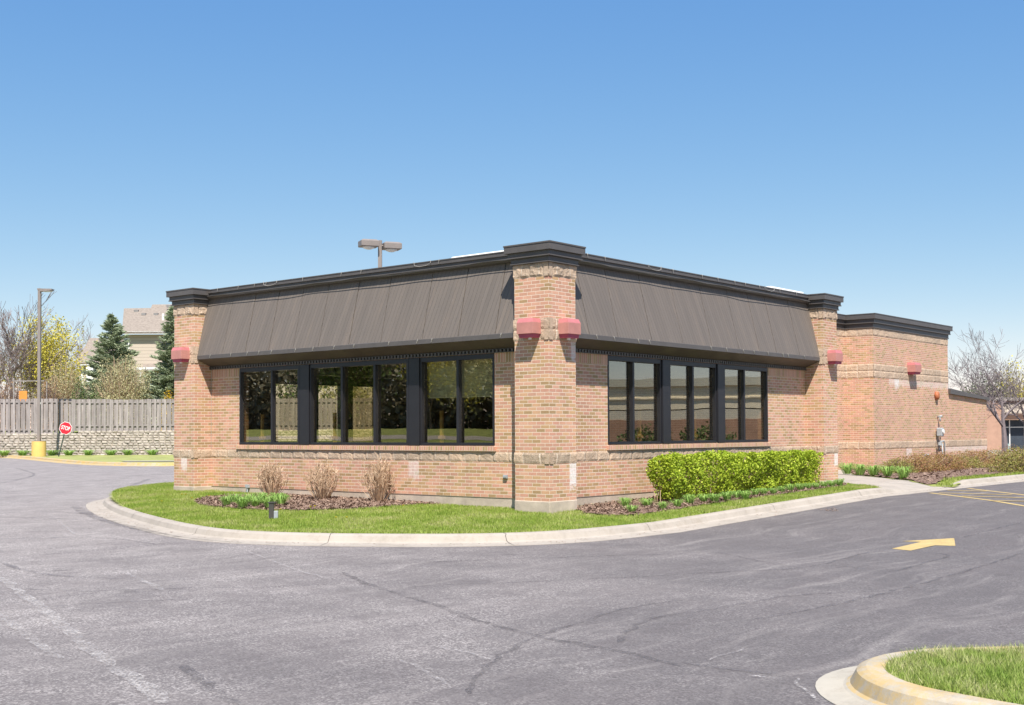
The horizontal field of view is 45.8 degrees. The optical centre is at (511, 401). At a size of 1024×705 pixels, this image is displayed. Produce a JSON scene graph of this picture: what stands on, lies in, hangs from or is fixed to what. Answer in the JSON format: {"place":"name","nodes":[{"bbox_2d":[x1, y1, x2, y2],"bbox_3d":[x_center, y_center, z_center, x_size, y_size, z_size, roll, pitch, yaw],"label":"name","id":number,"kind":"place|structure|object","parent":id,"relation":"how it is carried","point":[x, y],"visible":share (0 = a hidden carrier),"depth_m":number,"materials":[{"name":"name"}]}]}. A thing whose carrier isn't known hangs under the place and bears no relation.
{"place":"outdoors","nodes":[
{"label":"outdoors","id":0,"kind":"place"},
{"bbox_2d":[17,455,173,462],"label":"verge","id":1,"kind":"structure","parent":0,"point":[137,458],"depth_m":67.44,"materials":[{"name":"green plant"}]},
{"bbox_2d":[0,450,11,455],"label":"daylily clump","id":2,"kind":"object","parent":1,"relation":"on","point":[3,453],"visible":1,"depth_m":77.20,"materials":[{"name":"green plant"}]},
{"bbox_2d":[15,450,29,455],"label":"daylily clump","id":3,"kind":"object","parent":1,"relation":"on","point":[21,453],"visible":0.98,"depth_m":77.16,"materials":[{"name":"green plant"}]},
{"bbox_2d":[31,288,53,456],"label":"parking light pole","id":4,"kind":"object","parent":1,"relation":"on","point":[38,447],"visible":0.84,"depth_m":73.98,"materials":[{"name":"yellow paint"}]},
{"bbox_2d":[46,450,58,455],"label":"daylily clump","id":5,"kind":"object","parent":1,"relation":"on","point":[50,452],"visible":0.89,"depth_m":77.16,"materials":[{"name":"green plant"}]},
{"bbox_2d":[58,422,71,456],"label":"stop sign","id":6,"kind":"object","parent":1,"relation":"on","point":[65,428],"visible":1,"depth_m":73.55,"materials":[{"name":"red metal"}]},
{"bbox_2d":[62,450,77,454],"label":"daylily clump","id":7,"kind":"object","parent":1,"relation":"on","point":[70,452],"visible":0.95,"depth_m":77.16,"materials":[{"name":"green plant"}]},
{"bbox_2d":[117,449,135,454],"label":"daylily clump","id":8,"kind":"object","parent":1,"relation":"on","point":[128,452],"visible":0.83,"depth_m":77.13,"materials":[{"name":"green plant"}]},
{"bbox_2d":[145,449,160,454],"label":"daylily clump","id":9,"kind":"object","parent":1,"relation":"on","point":[152,452],"visible":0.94,"depth_m":77.16,"materials":[{"name":"green plant"}]},
{"bbox_2d":[0,429,371,456],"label":"retaining wall","id":10,"kind":"structure","parent":1,"relation":"on","point":[139,442],"depth_m":78.08,"materials":[{"name":"beige stone"}]},
{"bbox_2d":[0,398,371,433],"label":"wooden fence","id":11,"kind":"object","parent":10,"relation":"on","point":[102,414],"visible":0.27,"depth_m":78.32,"materials":[{"name":"grey wood"}]},
{"bbox_2d":[110,481,880,533],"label":"lawn ground","id":12,"kind":"structure","parent":0,"point":[111,495],"depth_m":22.54,"materials":[{"name":"green plant"}]},
{"bbox_2d":[268,502,277,518],"bbox_3d":[-4.353,2.007,22.096,0.180,0.375,0.110,0,-1,-5],"label":"utility post","id":13,"kind":"object","parent":12,"relation":"on","point":[273,513],"visible":0.75,"depth_m":22.05,"materials":[{"name":"grey metal"}]},
{"bbox_2d":[194,493,439,509],"bbox_3d":[-4.178,2.120,25.558,6.860,0.140,3.290,-1,-2,40],"label":"mulch bed","id":14,"kind":"object","parent":12,"relation":"on","point":[251,508],"visible":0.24,"depth_m":24.79,"materials":[{"name":"brown wood"}]},
{"bbox_2d":[218,495,235,505],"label":"daylily clump","id":15,"kind":"object","parent":14,"relation":"on","point":[225,501],"visible":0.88,"depth_m":25.10,"materials":[{"name":"green plant"}]},
{"bbox_2d":[226,493,242,502],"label":"daylily clump","id":16,"kind":"object","parent":14,"relation":"on","point":[237,496],"visible":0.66,"depth_m":25.63,"materials":[{"name":"green plant"}]},
{"bbox_2d":[232,496,253,508],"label":"daylily clump","id":17,"kind":"object","parent":14,"relation":"on","point":[242,502],"visible":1,"depth_m":24.53,"materials":[{"name":"green plant"}]},
{"bbox_2d":[246,496,268,506],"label":"daylily clump","id":18,"kind":"object","parent":14,"relation":"on","point":[255,502],"visible":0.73,"depth_m":24.68,"materials":[{"name":"green plant"}]},
{"bbox_2d":[250,492,272,502],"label":"daylily clump","id":19,"kind":"object","parent":14,"relation":"on","point":[261,494],"visible":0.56,"depth_m":25.28,"materials":[{"name":"green plant"}]},
{"bbox_2d":[259,495,278,507],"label":"daylily clump","id":20,"kind":"object","parent":14,"relation":"on","point":[270,500],"visible":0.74,"depth_m":24.32,"materials":[{"name":"green plant"}]},
{"bbox_2d":[255,459,289,496],"bbox_3d":[-5.334,1.708,27.039,0.796,0.883,0.712,0,-1,-4],"label":"bare shrub","id":21,"kind":"object","parent":14,"relation":"on","point":[266,476],"visible":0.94,"depth_m":26.91,"materials":[{"name":"brown plant"}]},
{"bbox_2d":[274,494,290,504],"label":"daylily clump","id":22,"kind":"object","parent":14,"relation":"on","point":[282,500],"visible":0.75,"depth_m":24.96,"materials":[{"name":"green plant"}]},
{"bbox_2d":[303,459,340,498],"bbox_3d":[-4.122,1.678,26.288,0.765,0.920,0.788,-1,-2,40],"label":"bare shrub","id":23,"kind":"object","parent":14,"relation":"on","point":[323,479],"visible":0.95,"depth_m":26.21,"materials":[{"name":"brown plant"}]},
{"bbox_2d":[357,454,395,501],"bbox_3d":[-2.792,1.586,25.560,0.723,1.077,0.790,-1,-2,40],"label":"bare shrub","id":24,"kind":"object","parent":14,"relation":"on","point":[379,482],"visible":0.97,"depth_m":25.50,"materials":[{"name":"brown plant"}]},
{"bbox_2d":[576,481,846,514],"bbox_3d":[4.774,2.062,26.663,1.960,0.220,10.920,-1,-2,40],"label":"mulch bed","id":25,"kind":"object","parent":12,"relation":"on","point":[637,511],"visible":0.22,"depth_m":23.71,"materials":[{"name":"brown wood"}]},
{"bbox_2d":[617,497,635,507],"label":"daylily clump","id":26,"kind":"object","parent":25,"relation":"on","point":[626,501],"visible":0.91,"depth_m":23.46,"materials":[{"name":"green plant"}]},
{"bbox_2d":[623,505,637,511],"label":"daylily clump","id":27,"kind":"object","parent":25,"relation":"on","point":[631,508],"visible":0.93,"depth_m":22.43,"materials":[{"name":"green plant"}]},
{"bbox_2d":[639,498,654,505],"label":"daylily clump","id":28,"kind":"object","parent":25,"relation":"on","point":[646,502],"visible":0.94,"depth_m":23.71,"materials":[{"name":"green plant"}]},
{"bbox_2d":[654,501,668,509],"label":"daylily clump","id":29,"kind":"object","parent":25,"relation":"on","point":[662,505],"visible":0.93,"depth_m":23.04,"materials":[{"name":"green plant"}]},
{"bbox_2d":[671,499,682,506],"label":"daylily clump","id":30,"kind":"object","parent":25,"relation":"on","point":[677,502],"visible":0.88,"depth_m":23.59,"materials":[{"name":"green plant"}]},
{"bbox_2d":[681,494,697,503],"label":"daylily clump","id":31,"kind":"object","parent":25,"relation":"on","point":[689,499],"visible":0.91,"depth_m":24.16,"materials":[{"name":"green plant"}]},
{"bbox_2d":[697,493,709,501],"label":"daylily clump","id":32,"kind":"object","parent":25,"relation":"on","point":[702,497],"visible":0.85,"depth_m":24.63,"materials":[{"name":"green plant"}]},
{"bbox_2d":[705,493,723,501],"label":"daylily clump","id":33,"kind":"object","parent":25,"relation":"on","point":[714,497],"visible":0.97,"depth_m":24.59,"materials":[{"name":"green plant"}]},
{"bbox_2d":[719,491,733,500],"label":"daylily clump","id":34,"kind":"object","parent":25,"relation":"on","point":[727,495],"visible":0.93,"depth_m":24.98,"materials":[{"name":"green plant"}]},
{"bbox_2d":[646,449,824,500],"bbox_3d":[5.170,1.619,27.230,0.844,1.136,6.945,-1,-2,40],"label":"hedge","id":35,"kind":"object","parent":25,"relation":"on","point":[749,470],"visible":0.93,"depth_m":26.33,"materials":[{"name":"green plant"}]},
{"bbox_2d":[736,490,751,499],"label":"daylily clump","id":36,"kind":"object","parent":25,"relation":"on","point":[746,494],"visible":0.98,"depth_m":25.34,"materials":[{"name":"green plant"}]},
{"bbox_2d":[750,488,762,494],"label":"daylily clump","id":37,"kind":"object","parent":25,"relation":"on","point":[755,491],"visible":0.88,"depth_m":26.16,"materials":[{"name":"green plant"}]},
{"bbox_2d":[768,487,779,493],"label":"daylily clump","id":38,"kind":"object","parent":25,"relation":"on","point":[772,491],"visible":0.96,"depth_m":26.59,"materials":[{"name":"green plant"}]},
{"bbox_2d":[785,484,796,491],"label":"daylily clump","id":39,"kind":"object","parent":25,"relation":"on","point":[790,486],"visible":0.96,"depth_m":27.29,"materials":[{"name":"green plant"}]},
{"bbox_2d":[0,458,1023,704],"bbox_3d":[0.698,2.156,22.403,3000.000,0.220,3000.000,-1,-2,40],"label":"parking lot asphalt","id":40,"kind":"structure","parent":0,"point":[786,610],"depth_m":11.84,"materials":[{"name":"grey asphalt"}]},
{"bbox_2d":[0,455,173,465],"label":"kerb","id":41,"kind":"structure","parent":40,"relation":"on","point":[66,461],"depth_m":59.60,"materials":[{"name":"yellow concrete"}]},
{"bbox_2d":[358,239,401,267],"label":"twin light pole","id":42,"kind":"object","parent":40,"relation":"on","point":[368,244],"visible":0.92,"depth_m":48.06,"materials":[{"name":"grey metal"}]},
{"bbox_2d":[86,474,1023,546],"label":"kerb","id":43,"kind":"structure","parent":40,"relation":"on","point":[116,513],"depth_m":20.18,"materials":[{"name":"concrete"}]},
{"bbox_2d":[166,240,989,513],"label":"brick building","id":44,"kind":"structure","parent":40,"relation":"on","point":[550,376],"depth_m":27.45,"materials":[{"name":"brick"}]},
{"bbox_2d":[239,365,297,444],"bbox_3d":[-5.689,0.083,28.486,2.180,1.828,0.117,-1,-2,40],"label":"window","id":45,"kind":"structure","parent":44,"relation":"in","point":[273,369],"depth_m":28.41,"materials":[{"name":"brown metal"}]},
{"bbox_2d":[276,382,296,441],"bbox_3d":[-5.976,0.283,32.428,0.080,1.620,1.270,-1,-2,40],"label":"window","id":46,"kind":"structure","parent":44,"relation":"in","point":[276,382],"depth_m":32.33,"materials":[{"name":"brown metal"}]},
{"bbox_2d":[318,383,340,441],"bbox_3d":[-5.060,0.306,33.525,0.080,1.620,0.930,-1,-2,40],"label":"window","id":47,"kind":"structure","parent":44,"relation":"in","point":[339,385],"depth_m":33.82,"materials":[{"name":"brown metal"}]},
{"bbox_2d":[310,358,406,444],"bbox_3d":[-3.359,0.024,26.542,3.130,1.828,0.117,-1,-2,40],"label":"window","id":48,"kind":"structure","parent":44,"relation":"in","point":[375,363],"depth_m":26.74,"materials":[{"name":"brown metal"}]},
{"bbox_2d":[352,385,372,441],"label":"window","id":49,"kind":"structure","parent":44,"relation":"in","point":[352,385],"depth_m":34.27,"materials":[{"name":"clear glass"}]},
{"bbox_2d":[420,353,494,445],"bbox_3d":[-1.105,-0.033,24.660,2.045,1.828,0.117,-1,-2,40],"label":"window","id":50,"kind":"structure","parent":44,"relation":"in","point":[458,358],"depth_m":24.62,"materials":[{"name":"brown metal"}]},
{"bbox_2d":[607,355,661,444],"bbox_3d":[2.565,-0.027,25.551,0.117,1.828,2.005,-1,-2,40],"label":"window","id":51,"kind":"structure","parent":44,"relation":"in","point":[631,360],"depth_m":25.50,"materials":[{"name":"brown metal"}]},
{"bbox_2d":[670,360,716,442],"bbox_3d":[4.060,0.010,27.341,0.117,1.828,2.020,-1,-2,40],"label":"window","id":52,"kind":"structure","parent":44,"relation":"in","point":[691,365],"depth_m":27.33,"materials":[{"name":"brown metal"}]},
{"bbox_2d":[725,364,767,441],"bbox_3d":[5.610,0.049,29.196,0.117,1.828,2.135,-1,-2,40],"label":"window","id":53,"kind":"structure","parent":44,"relation":"in","point":[742,369],"depth_m":29.14,"materials":[{"name":"brown metal"}]},
{"bbox_2d":[937,415,944,452],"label":"gas meter","id":54,"kind":"object","parent":44,"relation":"attached to","point":[940,432],"visible":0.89,"depth_m":45.89,"materials":[{"name":"grey metal"}]},
{"bbox_2d":[815,646,1020,704],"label":"island kerb","id":55,"kind":"structure","parent":40,"relation":"on","point":[872,681],"depth_m":7.62,"materials":[{"name":"concrete"}]},
{"bbox_2d":[892,538,954,550],"bbox_3d":[6.188,2.115,18.078,0.808,0.031,1.966,-1,-2,25],"label":"painted arrow","id":56,"kind":"object","parent":40,"relation":"on","point":[932,542],"visible":1,"depth_m":18.15,"materials":[{"name":"yellow paint"}]},
{"bbox_2d":[933,493,1023,505],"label":"painted line","id":57,"kind":"object","parent":40,"relation":"on","point":[982,499],"visible":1,"depth_m":25.96,"materials":[{"name":"yellow paint"}]},
{"bbox_2d":[959,372,1005,396],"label":"background tree","id":58,"kind":"object","parent":40,"relation":"on","point":[965,387],"visible":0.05,"depth_m":105.20,"materials":[{"name":"brown plant"}]},
{"bbox_2d":[948,326,1023,459],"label":"honey locust","id":59,"kind":"object","parent":40,"relation":"on","point":[994,378],"visible":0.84,"depth_m":56.43,"materials":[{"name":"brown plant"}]},
{"bbox_2d":[972,358,1023,423],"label":"honey locust","id":60,"kind":"object","parent":40,"relation":"on","point":[1021,407],"visible":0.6,"depth_m":57.86,"materials":[{"name":"brown plant"}]},
{"bbox_2d":[976,376,1023,396],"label":"background tree","id":61,"kind":"object","parent":40,"relation":"on","point":[1003,386],"depth_m":104.57,"materials":[{"name":"plant"}]},
{"bbox_2d":[995,355,1023,396],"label":"background tree","id":62,"kind":"object","parent":40,"relation":"on","point":[1018,371],"visible":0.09,"depth_m":104.63,"materials":[{"name":"brown plant"}]},
{"bbox_2d":[0,0,1023,430],"label":"sky","id":63,"kind":"structure","parent":0,"point":[869,153],"materials":[{"name":"blue"}]},
{"bbox_2d":[838,470,936,489],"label":"sidewalk","id":64,"kind":"structure","parent":0,"point":[883,482],"depth_m":32.06,"materials":[{"name":"concrete"}]},
{"bbox_2d":[850,471,1023,486],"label":"verge ground","id":65,"kind":"structure","parent":0,"point":[933,484],"depth_m":32.53,"materials":[{"name":"green plant"}]},
{"bbox_2d":[851,465,1023,483],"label":"mulch bed","id":66,"kind":"object","parent":65,"relation":"on","point":[920,480],"visible":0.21,"depth_m":36.13,"materials":[{"name":"brown wood"}]},
{"bbox_2d":[840,462,855,473],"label":"daylily clump","id":67,"kind":"object","parent":66,"relation":"on","point":[847,469],"visible":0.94,"depth_m":37.24,"materials":[{"name":"green plant"}]},
{"bbox_2d":[851,464,869,474],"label":"daylily clump","id":68,"kind":"object","parent":66,"relation":"on","point":[860,469],"visible":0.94,"depth_m":36.51,"materials":[{"name":"green plant"}]},
{"bbox_2d":[864,465,881,475],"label":"daylily clump","id":69,"kind":"object","parent":66,"relation":"on","point":[871,470],"visible":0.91,"depth_m":35.81,"materials":[{"name":"green plant"}]},
{"bbox_2d":[879,465,895,475],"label":"daylily clump","id":70,"kind":"object","parent":66,"relation":"on","point":[887,471],"visible":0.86,"depth_m":34.96,"materials":[{"name":"green plant"}]},
{"bbox_2d":[877,457,919,472],"bbox_3d":[11.975,1.972,37.625,1.230,0.510,1.158,1,-2,-35],"label":"barberry shrub","id":71,"kind":"object","parent":66,"relation":"on","point":[896,464],"visible":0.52,"depth_m":37.47,"materials":[{"name":"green plant"}]},
{"bbox_2d":[890,466,914,478],"bbox_3d":[10.802,1.928,33.424,0.733,0.370,0.757,-1,-2,41],"label":"daylily clump","id":72,"kind":"object","parent":66,"relation":"on","point":[904,473],"visible":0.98,"depth_m":33.35,"materials":[{"name":"green plant"}]},
{"bbox_2d":[896,453,936,472],"bbox_3d":[12.665,1.920,38.291,1.443,0.641,1.459,-1,-1,17],"label":"barberry shrub","id":73,"kind":"object","parent":66,"relation":"on","point":[919,462],"visible":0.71,"depth_m":38.12,"materials":[{"name":"brown plant"}]},
{"bbox_2d":[912,452,949,470],"bbox_3d":[13.476,1.936,39.272,1.509,0.651,1.644,-1,-2,40],"label":"barberry shrub","id":74,"kind":"object","parent":66,"relation":"on","point":[938,463],"visible":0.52,"depth_m":39.04,"materials":[{"name":"brown plant"}]},
{"bbox_2d":[923,451,965,469],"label":"barberry shrub","id":75,"kind":"object","parent":66,"relation":"on","point":[949,461],"visible":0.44,"depth_m":40.10,"materials":[{"name":"brown plant"}]},
{"bbox_2d":[942,452,974,468],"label":"barberry shrub","id":76,"kind":"object","parent":66,"relation":"on","point":[963,465],"visible":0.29,"depth_m":41.11,"materials":[{"name":"brown plant"}]},
{"bbox_2d":[955,453,988,467],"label":"barberry shrub","id":77,"kind":"object","parent":66,"relation":"on","point":[976,462],"visible":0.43,"depth_m":41.90,"materials":[{"name":"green plant"}]},
{"bbox_2d":[954,449,992,466],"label":"barberry shrub","id":78,"kind":"object","parent":66,"relation":"on","point":[983,458],"visible":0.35,"depth_m":43.08,"materials":[{"name":"brown plant"}]},
{"bbox_2d":[963,447,1006,465],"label":"barberry shrub","id":79,"kind":"object","parent":66,"relation":"on","point":[987,450],"visible":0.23,"depth_m":44.30,"materials":[{"name":"brown plant"}]},
{"bbox_2d":[978,447,1022,464],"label":"barberry shrub","id":80,"kind":"object","parent":66,"relation":"on","point":[996,451],"visible":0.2,"depth_m":45.57,"materials":[{"name":"brown plant"}]},
{"bbox_2d":[994,444,1023,460],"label":"barberry shrub","id":81,"kind":"object","parent":66,"relation":"on","point":[1010,452],"visible":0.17,"depth_m":46.96,"materials":[{"name":"brown plant"}]},
{"bbox_2d":[986,447,1023,472],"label":"evergreen shrub","id":82,"kind":"object","parent":65,"relation":"on","point":[1018,462],"visible":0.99,"depth_m":37.94,"materials":[{"name":"green plant"}]},
{"bbox_2d":[887,655,1023,699],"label":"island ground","id":83,"kind":"structure","parent":0,"point":[891,672],"depth_m":7.62,"materials":[{"name":"soil"}]},
{"bbox_2d":[881,641,1023,704],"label":"island grass","id":84,"kind":"structure","parent":83,"relation":"on","point":[998,669],"depth_m":7.79,"materials":[{"name":"green plant"}]},
{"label":"raised ground","id":85,"kind":"structure","parent":0,"visible":0},
{"bbox_2d":[0,374,33,433],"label":"copper shrub","id":86,"kind":"object","parent":85,"relation":"on","point":[6,393],"visible":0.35,"depth_m":83.77,"materials":[{"name":"plant"}]},
{"bbox_2d":[0,289,59,433],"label":"bare tree","id":87,"kind":"object","parent":85,"relation":"on","point":[33,328],"visible":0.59,"depth_m":94.19,"materials":[{"name":"grey plant"}]},
{"bbox_2d":[13,378,46,433],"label":"play frame","id":88,"kind":"object","parent":85,"relation":"on","point":[22,394],"visible":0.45,"depth_m":83.01,"materials":[{"name":"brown wood"}]},
{"bbox_2d":[0,304,61,398],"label":"bare tree","id":89,"kind":"object","parent":85,"relation":"on","point":[10,354],"visible":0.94,"depth_m":91.01,"materials":[{"name":"brown plant"}]},
{"bbox_2d":[8,325,76,433],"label":"bare tree","id":90,"kind":"object","parent":85,"relation":"on","point":[32,386],"visible":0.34,"depth_m":95.80,"materials":[{"name":"plant"}]},
{"bbox_2d":[0,306,91,403],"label":"budding tree","id":91,"kind":"object","parent":85,"relation":"on","point":[44,355],"visible":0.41,"depth_m":95.84,"materials":[{"name":"yellow plant"}]},
{"bbox_2d":[29,376,63,430],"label":"copper shrub","id":92,"kind":"object","parent":85,"relation":"on","point":[50,389],"visible":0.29,"depth_m":84.81,"materials":[{"name":"brown plant"}]},
{"bbox_2d":[14,326,90,395],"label":"budding tree","id":93,"kind":"object","parent":85,"relation":"on","point":[66,355],"visible":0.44,"depth_m":96.07,"materials":[{"name":"yellow plant"}]},
{"bbox_2d":[16,315,88,432],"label":"bare tree","id":94,"kind":"object","parent":85,"relation":"on","point":[68,346],"visible":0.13,"depth_m":126.11,"materials":[{"name":"brown plant"}]},
{"bbox_2d":[31,355,87,431],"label":"budding shrub","id":95,"kind":"object","parent":85,"relation":"on","point":[68,388],"visible":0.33,"depth_m":87.61,"materials":[{"name":"beige plant"}]},
{"bbox_2d":[68,377,88,405],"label":"evergreen shrub","id":96,"kind":"object","parent":85,"relation":"on","point":[80,396],"visible":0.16,"depth_m":82.93,"materials":[{"name":"green plant"}]},
{"bbox_2d":[72,320,94,368],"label":"bare tree","id":97,"kind":"object","parent":85,"relation":"on","point":[87,334],"visible":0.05,"depth_m":130.39,"materials":[{"name":"grey plant"}]},
{"bbox_2d":[68,312,153,433],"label":"spruce tree","id":98,"kind":"object","parent":85,"relation":"on","point":[114,345],"visible":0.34,"depth_m":89.68,"materials":[{"name":"green plant"}]},
{"bbox_2d":[90,350,156,430],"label":"round bush","id":99,"kind":"object","parent":85,"relation":"on","point":[118,389],"visible":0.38,"depth_m":83.53,"materials":[{"name":"beige plant"}]},
{"bbox_2d":[76,304,171,403],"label":"beige house","id":100,"kind":"structure","parent":85,"relation":"on","point":[152,319],"depth_m":110.45,"materials":[{"name":"beige"}]},
{"bbox_2d":[86,366,97,381],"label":"window","id":101,"kind":"structure","parent":100,"relation":"in","point":[87,367],"depth_m":110.13,"materials":[{"name":"white glass"}]},
{"bbox_2d":[138,306,173,430],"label":"spruce tree","id":102,"kind":"object","parent":85,"relation":"on","point":[162,381],"visible":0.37,"depth_m":85.44,"materials":[{"name":"green plant"}]},
{"bbox_2d":[161,390,172,429],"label":"forsythia bush","id":103,"kind":"object","parent":85,"relation":"on","point":[167,397],"visible":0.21,"depth_m":81.82,"materials":[{"name":"yellow plant"}]},
{"bbox_2d":[276,373,330,398],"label":"background tree","id":104,"kind":"object","parent":85,"relation":"on","point":[290,394],"visible":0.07,"depth_m":91.34,"materials":[{"name":"green plant"}]},
{"bbox_2d":[318,375,371,428],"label":"background tree","id":105,"kind":"object","parent":85,"relation":"on","point":[355,393],"visible":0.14,"depth_m":91.35,"materials":[{"name":"green plant"}]},
{"label":"shop pavement","id":106,"kind":"structure","parent":0,"visible":0},
{"bbox_2d":[986,397,1023,449],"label":"shop building","id":107,"kind":"structure","parent":106,"relation":"on","point":[1015,430],"depth_m":88.11,"materials":[{"name":"brick"}]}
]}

